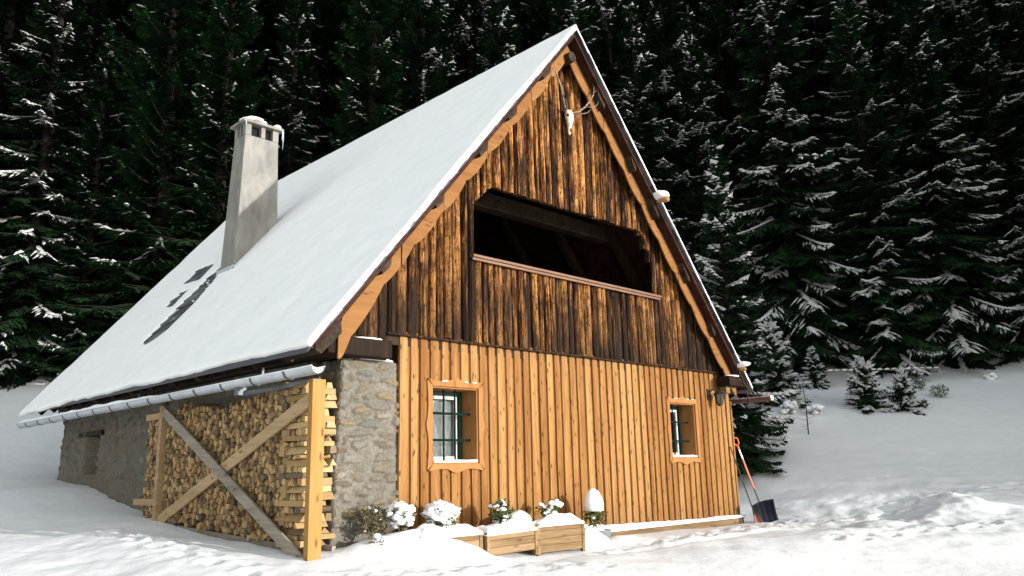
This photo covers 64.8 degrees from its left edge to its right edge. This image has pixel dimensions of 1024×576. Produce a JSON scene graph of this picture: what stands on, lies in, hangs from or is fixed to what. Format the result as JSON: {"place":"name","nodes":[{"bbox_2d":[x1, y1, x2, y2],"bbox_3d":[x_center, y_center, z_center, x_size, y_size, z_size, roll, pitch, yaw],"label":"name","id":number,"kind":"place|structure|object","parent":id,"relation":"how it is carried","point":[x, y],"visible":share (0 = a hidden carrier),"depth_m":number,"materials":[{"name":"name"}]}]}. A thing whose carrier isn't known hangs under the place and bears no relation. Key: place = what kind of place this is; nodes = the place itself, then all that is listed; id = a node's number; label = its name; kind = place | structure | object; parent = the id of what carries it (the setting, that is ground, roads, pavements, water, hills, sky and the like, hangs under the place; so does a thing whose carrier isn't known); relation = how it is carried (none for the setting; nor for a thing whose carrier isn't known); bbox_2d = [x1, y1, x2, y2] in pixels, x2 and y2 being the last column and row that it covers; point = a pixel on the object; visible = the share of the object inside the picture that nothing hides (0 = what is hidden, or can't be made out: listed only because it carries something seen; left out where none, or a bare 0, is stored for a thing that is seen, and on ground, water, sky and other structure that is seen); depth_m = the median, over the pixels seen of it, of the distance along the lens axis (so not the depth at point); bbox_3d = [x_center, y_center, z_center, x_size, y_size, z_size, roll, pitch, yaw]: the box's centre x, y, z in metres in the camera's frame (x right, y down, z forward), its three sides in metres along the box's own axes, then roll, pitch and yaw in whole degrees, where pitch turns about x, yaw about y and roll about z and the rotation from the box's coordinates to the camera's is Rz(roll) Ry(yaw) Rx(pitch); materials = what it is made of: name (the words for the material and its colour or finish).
{"place":"outdoors","nodes":[
{"label":"outdoors","id":0,"kind":"place"},
{"bbox_2d":[0,332,1023,575],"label":"ground","id":1,"kind":"structure","parent":0,"point":[937,489],"depth_m":14.06,"materials":[{"name":"snow"}]},
{"bbox_2d":[0,0,71,375],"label":"spruce tree","id":2,"kind":"object","parent":1,"relation":"on","point":[12,13],"visible":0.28,"depth_m":33.52,"materials":[{"name":"green plant"}]},
{"bbox_2d":[0,0,101,391],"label":"spruce tree","id":3,"kind":"object","parent":1,"relation":"on","point":[21,338],"visible":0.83,"depth_m":31.21,"materials":[{"name":"green plant"}]},
{"bbox_2d":[8,20,126,381],"bbox_3d":[-16.295,-3.467,31.271,4.340,15.308,4.111,-11,-16,39],"label":"spruce tree","id":4,"kind":"object","parent":1,"relation":"on","point":[81,253],"visible":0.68,"depth_m":30.85,"materials":[{"name":"green plant"}]},
{"bbox_2d":[14,0,129,376],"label":"spruce tree","id":5,"kind":"object","parent":1,"relation":"on","point":[94,25],"visible":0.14,"depth_m":34.17,"materials":[{"name":"green plant"}]},
{"bbox_2d":[25,0,125,320],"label":"spruce tree","id":6,"kind":"object","parent":1,"relation":"on","point":[112,16],"visible":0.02,"depth_m":37.92,"materials":[{"name":"green plant"}]},
{"bbox_2d":[59,0,130,165],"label":"spruce tree","id":7,"kind":"object","parent":1,"relation":"on","point":[122,11],"visible":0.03,"depth_m":41.80,"materials":[{"name":"green plant"}]},
{"bbox_2d":[70,0,144,103],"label":"spruce tree","id":8,"kind":"object","parent":1,"relation":"on","point":[129,13],"visible":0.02,"depth_m":47.74,"materials":[{"name":"green plant"}]},
{"bbox_2d":[45,0,192,339],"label":"spruce tree","id":9,"kind":"object","parent":1,"relation":"on","point":[135,39],"visible":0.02,"depth_m":33.50,"materials":[{"name":"green plant"}]},
{"bbox_2d":[47,0,235,364],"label":"spruce tree","id":10,"kind":"object","parent":1,"relation":"on","point":[163,77],"visible":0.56,"depth_m":31.01,"materials":[{"name":"green plant"}]},
{"bbox_2d":[118,1,243,291],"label":"spruce tree","id":11,"kind":"object","parent":1,"relation":"on","point":[208,11],"visible":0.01,"depth_m":33.54,"materials":[{"name":"green plant"}]},
{"bbox_2d":[138,0,271,272],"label":"spruce tree","id":12,"kind":"object","parent":1,"relation":"on","point":[226,59],"visible":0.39,"depth_m":31.73,"materials":[{"name":"green plant"}]},
{"bbox_2d":[133,379,335,560],"bbox_3d":[-4.173,2.766,11.648,0.580,2.369,5.740,11,-18,-43],"label":"firewood rack","id":13,"kind":"object","parent":1,"relation":"on","point":[312,400],"visible":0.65,"depth_m":10.32,"materials":[{"name":"beige wood"}]},
{"bbox_2d":[141,391,287,541],"bbox_3d":[-4.335,2.636,11.925,0.495,1.954,4.597,11,-18,-43],"label":"firewood stack","id":14,"kind":"object","parent":13,"relation":"on","point":[184,468],"visible":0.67,"depth_m":11.62,"materials":[{"name":"wood"}]},
{"bbox_2d":[323,485,330,491],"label":"firewood log","id":15,"kind":"object","parent":14,"relation":"in","point":[326,488],"visible":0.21,"depth_m":10.01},
{"bbox_2d":[276,480,282,487],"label":"firewood log","id":16,"kind":"object","parent":15,"relation":"on","point":[278,485],"visible":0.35,"depth_m":10.19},
{"bbox_2d":[277,473,305,478],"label":"firewood log","id":17,"kind":"object","parent":16,"relation":"on","point":[295,475],"visible":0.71,"depth_m":9.97,"materials":[{"name":"wood"}]},
{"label":"firewood log","id":18,"kind":"object","parent":13,"relation":"in","visible":0},
{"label":"firewood log","id":19,"kind":"object","parent":18,"relation":"on","visible":0},
{"bbox_2d":[283,528,303,534],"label":"firewood log","id":20,"kind":"object","parent":19,"relation":"on","point":[291,531],"visible":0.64,"depth_m":9.84,"materials":[{"name":"wood"}]},
{"bbox_2d":[288,522,294,527],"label":"firewood log","id":21,"kind":"object","parent":20,"relation":"on","point":[290,524],"visible":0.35,"depth_m":9.91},
{"bbox_2d":[274,513,304,521],"bbox_3d":[-2.725,2.837,9.987,0.583,0.098,0.141,-13,-17,41],"label":"firewood log","id":22,"kind":"object","parent":21,"relation":"on","point":[295,517],"visible":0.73,"depth_m":9.90,"materials":[{"name":"wood"}]},
{"bbox_2d":[236,0,283,118],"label":"spruce tree","id":23,"kind":"object","parent":1,"relation":"on","point":[261,8],"visible":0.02,"depth_m":38.80,"materials":[{"name":"green plant"}]},
{"bbox_2d":[239,0,335,174],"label":"spruce tree","id":24,"kind":"object","parent":1,"relation":"on","point":[279,8],"visible":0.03,"depth_m":36.85,"materials":[{"name":"green plant"}]},
{"bbox_2d":[259,0,328,179],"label":"spruce tree","id":25,"kind":"object","parent":1,"relation":"on","point":[292,115],"visible":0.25,"depth_m":33.36,"materials":[{"name":"green plant"}]},
{"bbox_2d":[278,0,369,161],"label":"spruce tree","id":26,"kind":"object","parent":1,"relation":"on","point":[338,15],"visible":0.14,"depth_m":36.36,"materials":[{"name":"green plant"}]},
{"bbox_2d":[317,0,416,150],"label":"spruce tree","id":27,"kind":"object","parent":1,"relation":"on","point":[378,50],"visible":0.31,"depth_m":33.00,"materials":[{"name":"green plant"}]},
{"bbox_2d":[353,502,386,535],"bbox_3d":[-1.782,2.930,10.120,0.435,0.474,0.426,11,-18,-43],"label":"shrub","id":28,"kind":"object","parent":1,"relation":"on","point":[366,524],"visible":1,"depth_m":10.10,"materials":[{"name":"plant"}]},
{"bbox_2d":[363,1,409,115],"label":"spruce tree","id":29,"kind":"object","parent":1,"relation":"on","point":[393,33],"visible":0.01,"depth_m":36.45,"materials":[{"name":"green plant"}]},
{"bbox_2d":[16,24,774,547],"bbox_3d":[-2.828,0.856,17.758,10.868,9.515,12.500,11,-18,-43],"label":"cabin","id":30,"kind":"object","parent":1,"relation":"on","point":[474,298],"visible":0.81,"depth_m":13.91,"materials":[{"name":"brown wood"}]},
{"bbox_2d":[425,378,484,472],"bbox_3d":[-0.953,2.012,11.771,1.104,1.355,0.462,11,-18,-43],"label":"window","id":31,"kind":"structure","parent":30,"relation":"in","point":[455,426],"depth_m":11.90,"materials":[{"name":"brown wood"}]},
{"bbox_2d":[553,68,598,134],"bbox_3d":[1.106,-3.314,14.535,1.275,1.110,0.379,11,-18,-43],"label":"deer skull","id":32,"kind":"object","parent":30,"relation":"attached to","point":[569,117],"visible":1,"depth_m":14.49},
{"bbox_2d":[665,396,701,464],"bbox_3d":[3.184,2.788,15.748,1.100,1.309,0.442,11,-18,-43],"label":"window","id":33,"kind":"structure","parent":30,"relation":"in","point":[682,423],"depth_m":15.92,"materials":[{"name":"brown wood"}]},
{"bbox_2d":[706,389,724,405],"bbox_3d":[4.179,2.229,16.405,0.285,0.355,0.311,11,-18,-43],"label":"wall lantern","id":34,"kind":"object","parent":30,"relation":"attached to","point":[719,396],"depth_m":16.35,"materials":[{"name":"black metal"}]},
{"bbox_2d":[385,500,416,531],"bbox_3d":[-1.424,2.953,10.350,0.413,0.454,0.396,0,-13,-6],"label":"shrub","id":35,"kind":"object","parent":1,"relation":"on","point":[399,513],"visible":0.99,"depth_m":10.27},
{"bbox_2d":[373,0,454,126],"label":"spruce tree","id":36,"kind":"object","parent":1,"relation":"on","point":[419,19],"visible":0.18,"depth_m":33.37,"materials":[{"name":"green plant"}]},
{"bbox_2d":[406,3,464,108],"bbox_3d":[-2.941,-4.742,34.263,5.274,20.251,5.472,-4,-12,7],"label":"spruce tree","id":37,"kind":"object","parent":1,"relation":"on","point":[452,44],"visible":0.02,"depth_m":35.23,"materials":[{"name":"green plant"}]},
{"bbox_2d":[416,523,482,548],"bbox_3d":[-0.896,3.318,10.559,1.070,0.503,0.410,11,-18,-43],"label":"planter box","id":38,"kind":"object","parent":1,"relation":"on","point":[468,534],"visible":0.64,"depth_m":10.53,"materials":[{"name":"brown wood"}]},
{"bbox_2d":[420,499,460,526],"bbox_3d":[-0.930,3.027,10.607,0.472,0.481,0.566,-9,-15,31],"label":"shrub","id":39,"kind":"object","parent":38,"relation":"in","point":[439,512],"visible":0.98,"depth_m":10.52,"materials":[{"name":"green plant"}]},
{"bbox_2d":[446,0,487,74],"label":"spruce tree","id":40,"kind":"object","parent":1,"relation":"on","point":[454,9],"visible":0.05,"depth_m":42.02,"materials":[{"name":"green plant"}]},
{"bbox_2d":[451,0,486,83],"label":"spruce tree","id":41,"kind":"object","parent":1,"relation":"on","point":[467,31],"visible":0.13,"depth_m":39.75,"materials":[{"name":"green plant"}]},
{"bbox_2d":[469,0,522,79],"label":"spruce tree","id":42,"kind":"object","parent":1,"relation":"on","point":[501,31],"visible":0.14,"depth_m":35.51,"materials":[{"name":"green plant"}]},
{"bbox_2d":[479,0,533,57],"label":"spruce tree","id":43,"kind":"object","parent":1,"relation":"on","point":[516,4],"visible":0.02,"depth_m":42.05,"materials":[{"name":"green plant"}]},
{"bbox_2d":[499,44,513,63],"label":"spruce tree","id":44,"kind":"object","parent":1,"relation":"on","point":[507,51],"visible":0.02,"depth_m":34.08,"materials":[{"name":"green plant"}]},
{"bbox_2d":[475,519,538,554],"bbox_3d":[-0.119,3.477,11.233,0.990,0.504,0.430,11,-18,-43],"label":"planter box","id":45,"kind":"object","parent":1,"relation":"on","point":[508,536],"visible":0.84,"depth_m":11.09,"materials":[{"name":"brown wood"}]},
{"bbox_2d":[487,498,514,523],"bbox_3d":[-0.156,3.158,11.288,0.385,0.469,0.380,-6,-13,20],"label":"shrub","id":46,"kind":"object","parent":45,"relation":"in","point":[503,509],"visible":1,"depth_m":11.26,"materials":[{"name":"green plant"}]},
{"bbox_2d":[506,510,530,524],"bbox_3d":[0.089,3.351,11.504,0.351,0.356,0.377,-4,-13,13],"label":"snow mound","id":47,"kind":"object","parent":45,"relation":"in","point":[521,517],"visible":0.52,"depth_m":11.40,"materials":[{"name":"snow"}]},
{"bbox_2d":[516,0,578,51],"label":"spruce tree","id":48,"kind":"object","parent":1,"relation":"on","point":[538,25],"visible":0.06,"depth_m":39.99,"materials":[{"name":"green plant"}]},
{"bbox_2d":[521,513,585,555],"bbox_3d":[0.595,3.635,11.945,1.030,0.571,0.430,11,-18,-43],"label":"planter box","id":49,"kind":"object","parent":1,"relation":"on","point":[559,531],"visible":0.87,"depth_m":11.82,"materials":[{"name":"brown wood"}]},
{"bbox_2d":[535,502,551,516],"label":"shrub","id":50,"kind":"object","parent":49,"relation":"in","point":[545,508],"visible":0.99,"depth_m":11.87,"materials":[{"name":"green plant"}]},
{"bbox_2d":[546,496,563,513],"bbox_3d":[0.628,3.295,12.107,0.246,0.343,0.235,11,-18,-43],"label":"shrub","id":51,"kind":"object","parent":49,"relation":"in","point":[553,504],"visible":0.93,"depth_m":12.05,"materials":[{"name":"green plant"}]},
{"bbox_2d":[543,0,571,38],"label":"spruce tree","id":52,"kind":"object","parent":1,"relation":"on","point":[558,15],"visible":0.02,"depth_m":36.77,"materials":[{"name":"green plant"}]},
{"bbox_2d":[564,0,600,68],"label":"spruce tree","id":53,"kind":"object","parent":1,"relation":"on","point":[576,14],"visible":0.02,"depth_m":32.45,"materials":[{"name":"green plant"}]},
{"bbox_2d":[578,488,611,549],"bbox_3d":[1.286,3.744,12.543,0.666,1.214,0.476,31,-35,-67],"label":"potted plant","id":54,"kind":"object","parent":1,"relation":"on","point":[596,537],"visible":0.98,"depth_m":12.53,"materials":[{"name":"white plant"}]},
{"bbox_2d":[581,0,687,206],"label":"spruce tree","id":55,"kind":"object","parent":1,"relation":"on","point":[606,16],"visible":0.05,"depth_m":35.39,"materials":[{"name":"green plant"}]},
{"bbox_2d":[612,0,690,239],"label":"spruce tree","id":56,"kind":"object","parent":1,"relation":"on","point":[638,118],"visible":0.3,"depth_m":32.48,"materials":[{"name":"green plant"}]},
{"bbox_2d":[630,0,735,196],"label":"spruce tree","id":57,"kind":"object","parent":1,"relation":"on","point":[641,9],"depth_m":38.84,"materials":[{"name":"green plant"}]},
{"bbox_2d":[617,0,759,357],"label":"spruce tree","id":58,"kind":"object","parent":1,"relation":"on","point":[656,15],"visible":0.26,"depth_m":33.79,"materials":[{"name":"green plant"}]},
{"bbox_2d":[667,5,757,356],"bbox_3d":[7.765,-3.701,33.011,4.389,17.732,4.554,3,-13,-13],"label":"spruce tree","id":59,"kind":"object","parent":1,"relation":"on","point":[697,70],"visible":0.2,"depth_m":33.31,"materials":[{"name":"green plant"}]},
{"bbox_2d":[693,0,748,196],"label":"spruce tree","id":60,"kind":"object","parent":1,"relation":"on","point":[703,15],"visible":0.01,"depth_m":39.55,"materials":[{"name":"green plant"}]},
{"bbox_2d":[681,0,797,363],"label":"spruce tree","id":61,"kind":"object","parent":1,"relation":"on","point":[718,36],"visible":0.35,"depth_m":34.85,"materials":[{"name":"green plant"}]},
{"bbox_2d":[730,447,761,522],"bbox_3d":[4.754,4.003,16.391,0.523,1.554,0.078,-4,-13,13],"label":"shovel","id":62,"kind":"object","parent":1,"relation":"on","point":[757,519],"visible":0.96,"depth_m":16.31,"materials":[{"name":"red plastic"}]},
{"bbox_2d":[694,139,800,476],"bbox_3d":[5.851,0.741,21.740,3.010,10.256,3.167,2,-13,-12],"label":"spruce tree","id":63,"kind":"object","parent":1,"relation":"on","point":[718,223],"visible":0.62,"depth_m":21.48,"materials":[{"name":"green plant"}]},
{"bbox_2d":[734,437,778,521],"bbox_3d":[4.973,3.947,16.506,0.786,1.798,0.334,-5,-13,16],"label":"snow shovel","id":64,"kind":"object","parent":1,"relation":"on","point":[765,510],"visible":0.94,"depth_m":16.40,"materials":[{"name":"black plastic"}]},
{"bbox_2d":[746,316,815,408],"bbox_3d":[8.522,2.933,25.985,2.365,4.153,2.397,10,-17,-44],"label":"spruce tree","id":65,"kind":"object","parent":1,"relation":"on","point":[782,376],"visible":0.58,"depth_m":25.72,"materials":[{"name":"green plant"}]},
{"bbox_2d":[780,400,801,413],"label":"snowy bush","id":66,"kind":"object","parent":1,"relation":"on","point":[793,405],"visible":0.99,"depth_m":24.30,"materials":[{"name":"snow"}]},
{"bbox_2d":[733,16,849,353],"bbox_3d":[11.436,-4.612,34.291,5.308,19.124,5.115,9,-16,-37],"label":"spruce tree","id":67,"kind":"object","parent":1,"relation":"on","point":[822,182],"visible":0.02,"depth_m":32.73,"materials":[{"name":"green plant"}]},
{"bbox_2d":[732,0,854,304],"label":"spruce tree","id":68,"kind":"object","parent":1,"relation":"on","point":[813,83],"visible":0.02,"depth_m":37.47,"materials":[{"name":"green plant"}]},
{"bbox_2d":[724,0,870,377],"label":"spruce tree","id":69,"kind":"object","parent":1,"relation":"on","point":[779,108],"visible":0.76,"depth_m":31.62,"materials":[{"name":"green plant"}]},
{"bbox_2d":[805,404,823,414],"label":"snowy bush","id":70,"kind":"object","parent":1,"relation":"on","point":[817,409],"visible":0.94,"depth_m":24.15,"materials":[{"name":"snow"}]},
{"bbox_2d":[799,345,830,390],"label":"spruce tree","id":71,"kind":"object","parent":1,"relation":"on","point":[814,375],"visible":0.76,"depth_m":28.06,"materials":[{"name":"green plant"}]},
{"bbox_2d":[792,0,848,300],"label":"spruce tree","id":72,"kind":"object","parent":1,"relation":"on","point":[810,5],"visible":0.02,"depth_m":38.69,"materials":[{"name":"green plant"}]},
{"bbox_2d":[797,0,921,346],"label":"spruce tree","id":73,"kind":"object","parent":1,"relation":"on","point":[824,10],"visible":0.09,"depth_m":34.84,"materials":[{"name":"green plant"}]},
{"bbox_2d":[839,355,889,413],"bbox_3d":[10.938,3.382,24.910,1.783,2.820,1.511,7,-15,-32],"label":"spruce tree","id":74,"kind":"object","parent":1,"relation":"on","point":[863,390],"visible":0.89,"depth_m":24.77,"materials":[{"name":"green plant"}]},
{"bbox_2d":[824,364,941,371],"bbox_3d":[12.855,2.736,27.976,4.179,0.311,0.234,-1,-13,-2],"label":"fallen branch","id":75,"kind":"object","parent":1,"relation":"on","point":[880,368],"visible":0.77,"depth_m":27.93,"materials":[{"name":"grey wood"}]},
{"bbox_2d":[815,0,971,377],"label":"spruce tree","id":76,"kind":"object","parent":1,"relation":"on","point":[870,185],"visible":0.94,"depth_m":30.60,"materials":[{"name":"green plant"}]},
{"bbox_2d":[878,366,925,415],"bbox_3d":[11.747,3.450,24.367,1.397,2.263,1.170,-6,-13,20],"label":"spruce tree","id":77,"kind":"object","parent":1,"relation":"on","point":[903,396],"visible":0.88,"depth_m":24.23,"materials":[{"name":"green plant"}]},
{"bbox_2d":[829,0,1023,332],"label":"spruce tree","id":78,"kind":"object","parent":1,"relation":"on","point":[879,55],"visible":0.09,"depth_m":34.03,"materials":[{"name":"green plant"}]},
{"bbox_2d":[928,383,948,397],"bbox_3d":[13.450,3.267,25.426,0.624,0.566,0.573,-2,-13,4],"label":"weed tuft","id":79,"kind":"object","parent":1,"relation":"on","point":[939,390],"visible":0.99,"depth_m":25.44,"materials":[{"name":"green plant"}]},
{"bbox_2d":[866,0,1023,370],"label":"spruce tree","id":80,"kind":"object","parent":1,"relation":"on","point":[947,218],"visible":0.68,"depth_m":30.56,"materials":[{"name":"green plant"}]},
{"bbox_2d":[927,0,1023,299],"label":"spruce tree","id":81,"kind":"object","parent":1,"relation":"on","point":[947,7],"visible":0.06,"depth_m":35.82,"materials":[{"name":"green plant"}]},
{"bbox_2d":[949,0,1023,366],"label":"spruce tree","id":82,"kind":"object","parent":1,"relation":"on","point":[995,109],"visible":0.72,"depth_m":31.72,"materials":[{"name":"green plant"}]},
{"bbox_2d":[976,0,1023,225],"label":"spruce tree","id":83,"kind":"object","parent":1,"relation":"on","point":[990,5],"visible":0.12,"depth_m":35.79,"materials":[{"name":"green plant"}]},
{"bbox_2d":[994,0,1023,255],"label":"spruce tree","id":84,"kind":"object","parent":1,"relation":"on","point":[1019,32],"visible":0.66,"depth_m":32.82,"materials":[{"name":"green plant"}]},
{"bbox_2d":[1004,3,1023,124],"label":"spruce tree","id":85,"kind":"object","parent":1,"relation":"on","point":[1018,37],"visible":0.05,"depth_m":36.79,"materials":[{"name":"green plant"}]},
{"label":"firewood log","id":86,"kind":"object","parent":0,"visible":0},
{"bbox_2d":[286,446,306,454],"bbox_3d":[-2.713,2.041,10.113,0.575,0.100,0.106,-13,-17,42],"label":"firewood log","id":87,"kind":"object","parent":86,"relation":"on","point":[296,450],"visible":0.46,"depth_m":10.04,"materials":[{"name":"wood"}]},
{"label":"firewood log","id":88,"kind":"object","parent":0,"visible":0},
{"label":"firewood log","id":89,"kind":"object","parent":88,"relation":"on","visible":0},
{"bbox_2d":[280,485,291,498],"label":"firewood log","id":90,"kind":"object","parent":89,"relation":"on","point":[284,490],"visible":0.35,"depth_m":10.08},
{"bbox_2d":[279,475,287,484],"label":"firewood log","id":91,"kind":"object","parent":90,"relation":"on","point":[281,478],"visible":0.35,"depth_m":10.13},
{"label":"firewood log","id":92,"kind":"object","parent":91,"relation":"on","visible":0},
{"bbox_2d":[278,464,287,472],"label":"firewood log","id":93,"kind":"object","parent":92,"relation":"on","point":[283,468],"visible":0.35,"depth_m":10.14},
{"bbox_2d":[285,459,305,466],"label":"firewood log","id":94,"kind":"object","parent":93,"relation":"on","point":[293,463],"visible":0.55,"depth_m":10.02,"materials":[{"name":"wood"}]},
{"bbox_2d":[324,459,335,465],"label":"firewood log","id":95,"kind":"object","parent":93,"relation":"on","point":[330,462],"visible":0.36,"depth_m":10.08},
{"bbox_2d":[296,454,330,458],"bbox_3d":[-2.481,2.105,10.083,0.430,0.055,0.106,11,-18,-43],"label":"firewood log","id":96,"kind":"object","parent":95,"relation":"on","point":[303,456],"visible":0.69,"depth_m":9.96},
{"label":"firewood log","id":97,"kind":"object","parent":96,"relation":"on","visible":0},
{"bbox_2d":[324,446,336,453],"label":"firewood log","id":98,"kind":"object","parent":97,"relation":"on","point":[329,449],"visible":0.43,"depth_m":10.09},
{"bbox_2d":[300,441,334,445],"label":"firewood log","id":99,"kind":"object","parent":98,"relation":"on","point":[326,443],"visible":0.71,"depth_m":10.13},
{"bbox_2d":[282,436,306,440],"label":"firewood log","id":100,"kind":"object","parent":99,"relation":"on","point":[294,438],"visible":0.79,"depth_m":10.07,"materials":[{"name":"wood"}]},
{"bbox_2d":[302,428,335,435],"bbox_3d":[-2.407,1.795,10.082,0.430,0.092,0.096,11,-18,-43],"label":"firewood log","id":101,"kind":"object","parent":100,"relation":"on","point":[330,431],"visible":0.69,"depth_m":10.13,"materials":[{"name":"wood"}]},
{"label":"firewood log","id":102,"kind":"object","parent":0,"visible":0},
{"bbox_2d":[297,477,331,485],"bbox_3d":[-2.454,2.412,10.050,0.430,0.090,0.109,11,-18,-43],"label":"firewood log","id":103,"kind":"object","parent":102,"relation":"on","point":[302,481],"visible":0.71,"depth_m":10.07,"materials":[{"name":"wood"}]},
{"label":"firewood log","id":104,"kind":"object","parent":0,"visible":0},
{"bbox_2d":[296,506,330,513],"bbox_3d":[-2.430,2.718,9.895,0.430,0.076,0.113,11,-18,-43],"label":"firewood log","id":105,"kind":"object","parent":104,"relation":"on","point":[300,510],"visible":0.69,"depth_m":9.78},
{"bbox_2d":[277,500,304,506],"bbox_3d":[-2.697,2.666,9.986,0.604,0.072,0.123,-13,-17,42],"label":"firewood log","id":106,"kind":"object","parent":105,"relation":"on","point":[293,503],"visible":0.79,"depth_m":9.93,"materials":[{"name":"wood"}]},
{"bbox_2d":[300,492,334,500],"bbox_3d":[-2.389,2.560,9.919,0.430,0.086,0.108,11,-18,-43],"label":"firewood log","id":107,"kind":"object","parent":106,"relation":"on","point":[328,495],"visible":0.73,"depth_m":9.97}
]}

